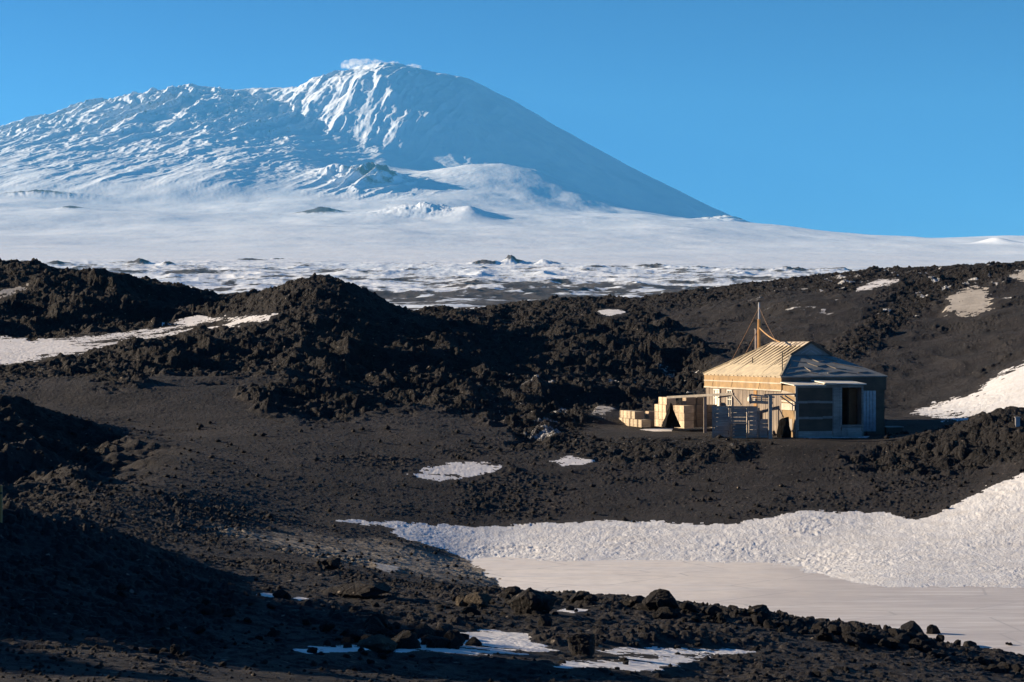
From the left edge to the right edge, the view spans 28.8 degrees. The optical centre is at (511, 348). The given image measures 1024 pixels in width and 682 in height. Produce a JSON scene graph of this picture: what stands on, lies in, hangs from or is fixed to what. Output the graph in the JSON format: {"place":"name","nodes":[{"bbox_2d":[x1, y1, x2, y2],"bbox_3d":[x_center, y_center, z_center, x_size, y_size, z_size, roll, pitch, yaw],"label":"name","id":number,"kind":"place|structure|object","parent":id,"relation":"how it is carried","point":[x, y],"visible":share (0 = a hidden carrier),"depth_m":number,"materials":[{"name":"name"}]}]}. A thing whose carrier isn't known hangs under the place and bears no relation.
{"place":"outdoors","nodes":[
{"label":"outdoors","id":0,"kind":"place"},
{"bbox_2d":[0,253,950,310],"bbox_3d":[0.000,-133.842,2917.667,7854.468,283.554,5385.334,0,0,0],"label":"snow plain","id":1,"kind":"structure","parent":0,"point":[413,282],"depth_m":3425.24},
{"bbox_2d":[0,261,1023,681],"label":"ground","id":2,"kind":"structure","parent":0,"point":[936,353],"depth_m":77.15,"materials":[{"name":"gravel"}]},
{"bbox_2d":[0,485,2,522],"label":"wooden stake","id":3,"kind":"object","parent":2,"relation":"on","point":[1,492],"visible":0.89,"depth_m":35.97,"materials":[{"name":"wood"}]},
{"bbox_2d":[149,647,159,653],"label":"boulder","id":4,"kind":"object","parent":2,"relation":"on","point":[154,650],"visible":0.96,"depth_m":19.98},
{"bbox_2d":[170,644,180,653],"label":"boulder","id":5,"kind":"object","parent":2,"relation":"on","point":[174,648],"visible":0.98,"depth_m":19.95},
{"bbox_2d":[267,630,280,636],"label":"boulder","id":6,"kind":"object","parent":2,"relation":"on","point":[273,633],"visible":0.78,"depth_m":28.07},
{"bbox_2d":[272,589,287,597],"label":"boulder","id":7,"kind":"object","parent":2,"relation":"on","point":[279,593],"visible":0.95,"depth_m":34.34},
{"bbox_2d":[302,618,311,625],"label":"boulder","id":8,"kind":"object","parent":2,"relation":"on","point":[305,621],"visible":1,"depth_m":30.12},
{"bbox_2d":[319,620,334,631],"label":"boulder","id":9,"kind":"object","parent":2,"relation":"on","point":[326,625],"visible":0.88,"depth_m":29.51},
{"bbox_2d":[293,645,368,653],"bbox_3d":[-2.397,3.881,25.781,0.754,0.295,2.682,0,0,17],"label":"snow patch","id":10,"kind":"object","parent":2,"relation":"on","point":[340,648],"visible":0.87,"depth_m":25.79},
{"bbox_2d":[321,557,340,569],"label":"boulder","id":11,"kind":"object","parent":2,"relation":"on","point":[332,563],"visible":0.91,"depth_m":50.12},
{"bbox_2d":[340,637,354,643],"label":"boulder","id":12,"kind":"object","parent":2,"relation":"on","point":[348,639],"visible":0.71,"depth_m":27.48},
{"bbox_2d":[319,581,391,598],"bbox_3d":[-2.840,4.493,36.992,1.410,0.380,0.994,0,0,29],"label":"boulder","id":13,"kind":"object","parent":2,"relation":"on","point":[364,589],"visible":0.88,"depth_m":36.59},
{"bbox_2d":[348,631,365,641],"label":"boulder","id":14,"kind":"object","parent":2,"relation":"on","point":[358,634],"visible":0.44,"depth_m":27.81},
{"bbox_2d":[364,613,387,628],"bbox_3d":[-2.085,4.204,30.479,0.340,0.299,0.598,-24,-6,-34],"label":"boulder","id":15,"kind":"object","parent":2,"relation":"on","point":[383,619],"visible":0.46,"depth_m":30.35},
{"bbox_2d":[367,616,384,627],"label":"boulder","id":16,"kind":"object","parent":2,"relation":"on","point":[375,620],"visible":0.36,"depth_m":29.48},
{"bbox_2d":[357,634,397,652],"bbox_3d":[-1.844,4.011,26.944,0.502,0.296,0.443,0,0,37],"label":"boulder","id":17,"kind":"object","parent":2,"relation":"on","point":[376,642],"visible":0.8,"depth_m":26.84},
{"bbox_2d":[373,562,399,573],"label":"snow patch","id":18,"kind":"object","parent":2,"relation":"on","point":[384,567],"visible":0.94,"depth_m":59.96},
{"bbox_2d":[395,630,418,648],"bbox_3d":[-1.475,4.042,27.191,0.448,0.335,0.340,-22,2,-43],"label":"boulder","id":19,"kind":"object","parent":2,"relation":"on","point":[407,639],"visible":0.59,"depth_m":27.08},
{"bbox_2d":[413,623,436,637],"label":"boulder","id":20,"kind":"object","parent":2,"relation":"on","point":[420,630],"visible":0.5,"depth_m":29.36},
{"bbox_2d":[424,636,450,647],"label":"boulder","id":21,"kind":"object","parent":2,"relation":"on","point":[439,641],"visible":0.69,"depth_m":27.73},
{"bbox_2d":[435,627,446,636],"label":"boulder","id":22,"kind":"object","parent":2,"relation":"on","point":[440,632],"visible":0.37,"depth_m":29.45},
{"bbox_2d":[443,630,465,645],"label":"boulder","id":23,"kind":"object","parent":2,"relation":"on","point":[450,635],"visible":0.56,"depth_m":28.24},
{"bbox_2d":[448,637,460,648],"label":"boulder","id":24,"kind":"object","parent":2,"relation":"on","point":[455,643],"visible":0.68,"depth_m":27.75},
{"bbox_2d":[413,461,501,481],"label":"snow patch","id":25,"kind":"object","parent":2,"relation":"on","point":[469,469],"visible":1,"depth_m":88.44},
{"bbox_2d":[456,593,468,606],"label":"boulder","id":26,"kind":"object","parent":2,"relation":"on","point":[460,601],"visible":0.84,"depth_m":36.17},
{"bbox_2d":[460,606,480,614],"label":"boulder","id":27,"kind":"object","parent":2,"relation":"on","point":[469,609],"visible":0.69,"depth_m":34.03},
{"bbox_2d":[465,637,481,645],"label":"boulder","id":28,"kind":"object","parent":2,"relation":"on","point":[473,641],"visible":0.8,"depth_m":28.46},
{"bbox_2d":[463,592,490,606],"bbox_3d":[-0.626,4.573,36.120,0.481,0.316,0.304,0,0,32],"label":"boulder","id":29,"kind":"object","parent":2,"relation":"on","point":[481,599],"visible":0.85,"depth_m":36.05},
{"bbox_2d":[396,629,559,654],"bbox_3d":[-0.442,4.247,28.982,2.270,0.485,5.376,0,0,0],"label":"snow patch","id":30,"kind":"object","parent":2,"relation":"on","point":[499,639],"visible":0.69,"depth_m":29.11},
{"bbox_2d":[426,641,435,647],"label":"boulder","id":31,"kind":"object","parent":30,"relation":"on","point":[431,644],"visible":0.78,"depth_m":27.58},
{"bbox_2d":[0,400,1023,681],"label":"pebbles","id":32,"kind":"object","parent":2,"relation":"on","point":[300,540],"visible":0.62,"depth_m":60.77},
{"bbox_2d":[505,586,521,594],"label":"boulder","id":33,"kind":"object","parent":2,"relation":"on","point":[514,590],"visible":0.9,"depth_m":39.34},
{"bbox_2d":[506,588,556,614],"bbox_3d":[0.328,4.517,35.320,0.809,0.586,0.711,0,0,26],"label":"boulder","id":34,"kind":"object","parent":2,"relation":"on","point":[527,601],"visible":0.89,"depth_m":35.10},
{"bbox_2d":[537,615,552,625],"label":"boulder","id":35,"kind":"object","parent":2,"relation":"on","point":[544,620],"visible":1,"depth_m":33.18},
{"bbox_2d":[558,608,587,612],"bbox_3d":[1.107,4.795,36.514,0.480,0.073,1.218,0,0,16],"label":"snow patch","id":36,"kind":"object","parent":2,"relation":"on","point":[571,611],"visible":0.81,"depth_m":36.40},
{"bbox_2d":[552,456,595,465],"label":"snow patch","id":37,"kind":"object","parent":2,"relation":"on","point":[571,461],"visible":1,"depth_m":91.64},
{"bbox_2d":[570,590,586,601],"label":"boulder","id":38,"kind":"object","parent":2,"relation":"on","point":[579,595],"visible":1,"depth_m":37.81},
{"bbox_2d":[567,633,594,656],"bbox_3d":[0.999,4.298,28.812,0.363,0.378,0.339,0,0,16],"label":"boulder","id":39,"kind":"object","parent":2,"relation":"on","point":[583,644],"visible":0.91,"depth_m":28.68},
{"bbox_2d":[584,594,597,600],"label":"boulder","id":40,"kind":"object","parent":2,"relation":"on","point":[591,597],"visible":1,"depth_m":37.70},
{"bbox_2d":[593,406,614,417],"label":"snow patch","id":41,"kind":"object","parent":2,"relation":"on","point":[603,410],"visible":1,"depth_m":114.60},
{"bbox_2d":[619,595,644,606],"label":"boulder","id":42,"kind":"object","parent":2,"relation":"on","point":[632,601],"visible":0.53,"depth_m":37.98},
{"bbox_2d":[554,652,710,671],"bbox_3d":[1.865,4.415,28.184,1.261,0.625,5.672,0,0,25],"label":"snow patch","id":43,"kind":"object","parent":2,"relation":"on","point":[645,665],"visible":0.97,"depth_m":27.88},
{"bbox_2d":[633,603,650,610],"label":"boulder","id":44,"kind":"object","parent":2,"relation":"on","point":[639,606],"visible":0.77,"depth_m":37.49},
{"bbox_2d":[638,420,650,427],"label":"wooden crate","id":45,"kind":"object","parent":2,"relation":"on","point":[644,423],"visible":1,"depth_m":108.08,"materials":[{"name":"brown wood"}]},
{"bbox_2d":[640,428,672,430],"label":"snow patch","id":46,"kind":"object","parent":2,"relation":"on","point":[657,429],"visible":1,"depth_m":107.13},
{"bbox_2d":[656,598,663,607],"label":"boulder","id":47,"kind":"object","parent":2,"relation":"on","point":[659,603],"visible":0.81,"depth_m":37.28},
{"bbox_2d":[642,589,678,610],"bbox_3d":[2.795,4.748,37.553,0.696,0.464,0.498,0,0,0],"label":"boulder","id":48,"kind":"object","parent":2,"relation":"on","point":[667,598],"visible":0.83,"depth_m":37.36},
{"bbox_2d":[656,612,668,618],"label":"boulder","id":49,"kind":"object","parent":2,"relation":"on","point":[663,615],"visible":1,"depth_m":36.42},
{"bbox_2d":[655,607,675,617],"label":"boulder","id":50,"kind":"object","parent":2,"relation":"on","point":[670,611],"visible":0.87,"depth_m":36.58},
{"bbox_2d":[661,403,680,426],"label":"tarpaulin","id":51,"kind":"object","parent":2,"relation":"on","point":[670,419],"visible":1,"depth_m":103.38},
{"bbox_2d":[597,646,755,654],"bbox_3d":[2.522,4.682,30.879,0.831,0.409,3.804,0,0,43],"label":"snow patch","id":52,"kind":"object","parent":2,"relation":"on","point":[653,649],"visible":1,"depth_m":30.86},
{"bbox_2d":[336,473,1023,587],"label":"snow bank","id":53,"kind":"structure","parent":2,"relation":"on","point":[977,539],"depth_m":74.45,"materials":[{"name":"snow"}]},
{"bbox_2d":[678,421,693,427],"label":"wooden crate","id":54,"kind":"object","parent":2,"relation":"on","point":[686,424],"visible":0.89,"depth_m":104.16,"materials":[{"name":"brown wood"}]},
{"bbox_2d":[678,413,693,420],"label":"wooden crate","id":55,"kind":"object","parent":54,"relation":"on","point":[685,416],"visible":1,"depth_m":104.13,"materials":[{"name":"brown wood"}]},
{"bbox_2d":[678,405,693,412],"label":"wooden crate","id":56,"kind":"object","parent":55,"relation":"on","point":[685,408],"visible":1,"depth_m":104.18,"materials":[{"name":"brown wood"}]},
{"bbox_2d":[681,602,698,612],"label":"boulder","id":57,"kind":"object","parent":2,"relation":"on","point":[687,606],"visible":1,"depth_m":36.86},
{"bbox_2d":[691,615,702,622],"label":"boulder","id":58,"kind":"object","parent":2,"relation":"on","point":[697,618],"visible":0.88,"depth_m":36.13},
{"bbox_2d":[696,420,703,426],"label":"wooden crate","id":59,"kind":"object","parent":2,"relation":"on","point":[699,423],"visible":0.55,"depth_m":105.63,"materials":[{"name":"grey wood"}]},
{"bbox_2d":[696,412,703,419],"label":"wooden crate","id":60,"kind":"object","parent":59,"relation":"on","point":[699,415],"visible":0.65,"depth_m":105.65,"materials":[{"name":"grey wood"}]},
{"bbox_2d":[696,405,703,411],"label":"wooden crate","id":61,"kind":"object","parent":60,"relation":"on","point":[699,408],"visible":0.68,"depth_m":105.65,"materials":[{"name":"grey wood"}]},
{"bbox_2d":[696,397,703,404],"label":"wooden crate","id":62,"kind":"object","parent":61,"relation":"on","point":[699,400],"visible":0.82,"depth_m":105.64,"materials":[{"name":"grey wood"}]},
{"bbox_2d":[667,393,741,432],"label":"timber frame","id":63,"kind":"object","parent":2,"relation":"on","point":[721,395],"visible":0.8,"depth_m":101.43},
{"bbox_2d":[705,606,722,613],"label":"boulder","id":64,"kind":"object","parent":2,"relation":"on","point":[711,609],"visible":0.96,"depth_m":37.04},
{"bbox_2d":[732,423,746,437],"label":"feed box","id":65,"kind":"object","parent":2,"relation":"on","point":[739,431],"visible":1,"depth_m":96.18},
{"bbox_2d":[712,406,767,437],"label":"stall wall","id":66,"kind":"structure","parent":2,"relation":"on","point":[733,414],"depth_m":96.73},
{"bbox_2d":[749,394,774,403],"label":"slatted tray","id":67,"kind":"object","parent":66,"relation":"on","point":[756,401],"visible":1,"depth_m":96.95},
{"bbox_2d":[751,614,763,624],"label":"boulder","id":68,"kind":"object","parent":2,"relation":"on","point":[757,619],"visible":0.97,"depth_m":36.59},
{"bbox_2d":[748,604,771,615],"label":"boulder","id":69,"kind":"object","parent":2,"relation":"on","point":[755,609],"visible":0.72,"depth_m":37.69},
{"bbox_2d":[758,611,772,620],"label":"boulder","id":70,"kind":"object","parent":2,"relation":"on","point":[764,615],"visible":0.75,"depth_m":36.74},
{"bbox_2d":[763,619,775,628],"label":"boulder","id":71,"kind":"object","parent":2,"relation":"on","point":[768,623],"visible":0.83,"depth_m":36.16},
{"bbox_2d":[764,393,795,438],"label":"post and rail","id":72,"kind":"object","parent":2,"relation":"on","point":[769,416],"visible":1,"depth_m":95.83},
{"bbox_2d":[777,417,790,437],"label":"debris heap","id":73,"kind":"object","parent":2,"relation":"on","point":[783,430],"visible":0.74,"depth_m":96.42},
{"bbox_2d":[703,329,887,437],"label":"expedition hut","id":74,"kind":"object","parent":2,"relation":"on","point":[835,397],"visible":0.83,"depth_m":99.17,"materials":[{"name":"brown wood"}]},
{"bbox_2d":[713,389,720,405],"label":"window","id":75,"kind":"structure","parent":74,"relation":"in","point":[716,401],"depth_m":106.69,"materials":[{"name":"white paint"}]},
{"bbox_2d":[727,389,732,405],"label":"window","id":76,"kind":"structure","parent":74,"relation":"in","point":[729,399],"depth_m":104.77,"materials":[{"name":"white paint"}]},
{"bbox_2d":[732,302,779,358],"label":"mast pole","id":77,"kind":"object","parent":74,"relation":"on","point":[759,330],"visible":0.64,"depth_m":106.94,"materials":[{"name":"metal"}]},
{"bbox_2d":[816,632,833,641],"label":"boulder","id":78,"kind":"object","parent":2,"relation":"on","point":[823,636],"visible":0.95,"depth_m":35.34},
{"bbox_2d":[827,624,841,634],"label":"boulder","id":79,"kind":"object","parent":2,"relation":"on","point":[835,629],"visible":0.83,"depth_m":36.24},
{"bbox_2d":[813,436,868,437],"bbox_3d":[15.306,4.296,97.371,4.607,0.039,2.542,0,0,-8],"label":"plank","id":80,"kind":"object","parent":2,"relation":"on","point":[842,437],"visible":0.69,"depth_m":96.72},
{"bbox_2d":[841,624,854,632],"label":"boulder","id":81,"kind":"object","parent":2,"relation":"on","point":[845,627],"visible":0.46,"depth_m":36.76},
{"bbox_2d":[842,631,855,638],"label":"boulder","id":82,"kind":"object","parent":2,"relation":"on","point":[844,634],"visible":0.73,"depth_m":35.86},
{"bbox_2d":[847,636,865,648],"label":"boulder","id":83,"kind":"object","parent":2,"relation":"on","point":[853,641],"visible":0.85,"depth_m":35.22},
{"bbox_2d":[853,632,869,643],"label":"boulder","id":84,"kind":"object","parent":2,"relation":"on","point":[864,636],"visible":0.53,"depth_m":35.97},
{"bbox_2d":[869,634,881,643],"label":"boulder","id":85,"kind":"object","parent":2,"relation":"on","point":[874,639],"visible":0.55,"depth_m":35.97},
{"bbox_2d":[878,638,892,647],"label":"boulder","id":86,"kind":"object","parent":2,"relation":"on","point":[884,642],"visible":1,"depth_m":35.66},
{"bbox_2d":[887,637,899,648],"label":"boulder","id":87,"kind":"object","parent":2,"relation":"on","point":[895,642],"visible":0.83,"depth_m":35.75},
{"bbox_2d":[884,426,903,433],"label":"coal box","id":88,"kind":"object","parent":2,"relation":"on","point":[893,429],"visible":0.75,"depth_m":99.88,"materials":[{"name":"brown wood"}]},
{"bbox_2d":[888,628,900,635],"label":"boulder","id":89,"kind":"object","parent":2,"relation":"on","point":[896,631],"visible":0.69,"depth_m":38.24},
{"bbox_2d":[894,633,910,644],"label":"boulder","id":90,"kind":"object","parent":2,"relation":"on","point":[905,639],"visible":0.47,"depth_m":37.61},
{"bbox_2d":[904,632,917,639],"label":"boulder","id":91,"kind":"object","parent":2,"relation":"on","point":[911,635],"visible":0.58,"depth_m":37.89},
{"bbox_2d":[900,621,923,633],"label":"boulder","id":92,"kind":"object","parent":2,"relation":"on","point":[913,626],"visible":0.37,"depth_m":40.37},
{"bbox_2d":[908,638,926,650],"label":"boulder","id":93,"kind":"object","parent":2,"relation":"on","point":[917,643],"visible":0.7,"depth_m":35.96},
{"bbox_2d":[923,645,932,652],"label":"boulder","id":94,"kind":"object","parent":2,"relation":"on","point":[927,648],"visible":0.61,"depth_m":35.64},
{"bbox_2d":[924,639,938,648],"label":"boulder","id":95,"kind":"object","parent":2,"relation":"on","point":[932,643],"visible":0.39,"depth_m":37.75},
{"bbox_2d":[926,624,940,633],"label":"boulder","id":96,"kind":"object","parent":2,"relation":"on","point":[932,629],"visible":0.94,"depth_m":53.05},
{"bbox_2d":[936,634,944,641],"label":"boulder","id":97,"kind":"object","parent":2,"relation":"on","point":[940,638],"visible":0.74,"depth_m":40.06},
{"bbox_2d":[936,652,946,658],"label":"boulder","id":98,"kind":"object","parent":2,"relation":"on","point":[940,655],"visible":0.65,"depth_m":35.26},
{"bbox_2d":[910,360,1023,421],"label":"snow field","id":99,"kind":"structure","parent":2,"relation":"on","point":[1008,391],"depth_m":113.47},
{"bbox_2d":[942,285,994,316],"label":"snow patch","id":100,"kind":"object","parent":2,"relation":"on","point":[973,301],"visible":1,"depth_m":153.48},
{"bbox_2d":[963,641,976,646],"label":"boulder","id":101,"kind":"object","parent":2,"relation":"on","point":[968,643],"visible":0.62,"depth_m":50.72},
{"bbox_2d":[989,666,1001,672],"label":"boulder","id":102,"kind":"object","parent":2,"relation":"on","point":[995,669],"visible":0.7,"depth_m":33.92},
{"bbox_2d":[997,662,1010,672],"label":"boulder","id":103,"kind":"object","parent":2,"relation":"on","point":[1007,666],"visible":0.52,"depth_m":34.42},
{"bbox_2d":[1009,270,1023,281],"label":"snow patch","id":104,"kind":"object","parent":2,"relation":"on","point":[1020,275],"visible":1,"depth_m":163.08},
{"bbox_2d":[1012,663,1023,671],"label":"boulder","id":105,"kind":"object","parent":2,"relation":"on","point":[1017,667],"visible":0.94,"depth_m":35.13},
{"bbox_2d":[0,62,1023,264],"bbox_3d":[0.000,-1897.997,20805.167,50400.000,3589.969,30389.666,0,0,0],"label":"snowy volcano","id":106,"kind":"structure","parent":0,"point":[380,158],"depth_m":18170.21},
{"bbox_2d":[0,258,1023,475],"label":"lava hills","id":107,"kind":"structure","parent":0,"point":[544,372],"depth_m":135.77,"materials":[{"name":"stone"}]},
{"bbox_2d":[0,283,28,297],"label":"snow patch","id":108,"kind":"object","parent":107,"relation":"on","point":[9,291],"visible":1,"depth_m":161.49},
{"bbox_2d":[0,313,277,364],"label":"snow field","id":109,"kind":"structure","parent":107,"relation":"on","point":[15,350],"depth_m":139.19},
{"bbox_2d":[597,309,624,315],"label":"snow patch","id":110,"kind":"object","parent":107,"relation":"on","point":[609,312],"visible":1,"depth_m":171.90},
{"bbox_2d":[857,279,898,289],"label":"snow patch","id":111,"kind":"object","parent":107,"relation":"on","point":[870,286],"visible":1,"depth_m":170.00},
{"bbox_2d":[0,0,1023,237],"label":"sky","id":112,"kind":"structure","parent":0,"point":[869,117],"materials":[{"name":"blue"}]},
{"bbox_2d":[682,397,695,404],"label":"wooden crate","id":113,"kind":"object","parent":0,"point":[689,401],"visible":0.86,"depth_m":105.58,"materials":[{"name":"grey wood"}]},
{"bbox_2d":[471,556,1023,654],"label":"frozen lake","id":114,"kind":"structure","parent":0,"point":[987,617],"depth_m":62.38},
{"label":"wooden crate","id":115,"kind":"object","parent":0,"visible":0},
{"bbox_2d":[631,411,643,418],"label":"wooden crate","id":116,"kind":"object","parent":115,"relation":"on","point":[637,414],"visible":1,"depth_m":109.30,"materials":[{"name":"brown wood"}]},
{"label":"wooden crate","id":117,"kind":"object","parent":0,"visible":0},
{"bbox_2d":[645,411,654,418],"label":"wooden crate","id":118,"kind":"object","parent":117,"relation":"on","point":[649,414],"visible":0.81,"depth_m":109.70,"materials":[{"name":"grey wood"}]},
{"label":"wooden crate","id":119,"kind":"object","parent":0,"visible":0},
{"bbox_2d":[662,405,673,411],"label":"wooden crate","id":120,"kind":"object","parent":119,"relation":"on","point":[665,408],"visible":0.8,"depth_m":105.41,"materials":[{"name":"brown wood"}]},
{"bbox_2d":[662,397,675,404],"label":"wooden crate","id":121,"kind":"object","parent":120,"relation":"on","point":[666,401],"visible":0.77,"depth_m":105.43,"materials":[{"name":"brown wood"}]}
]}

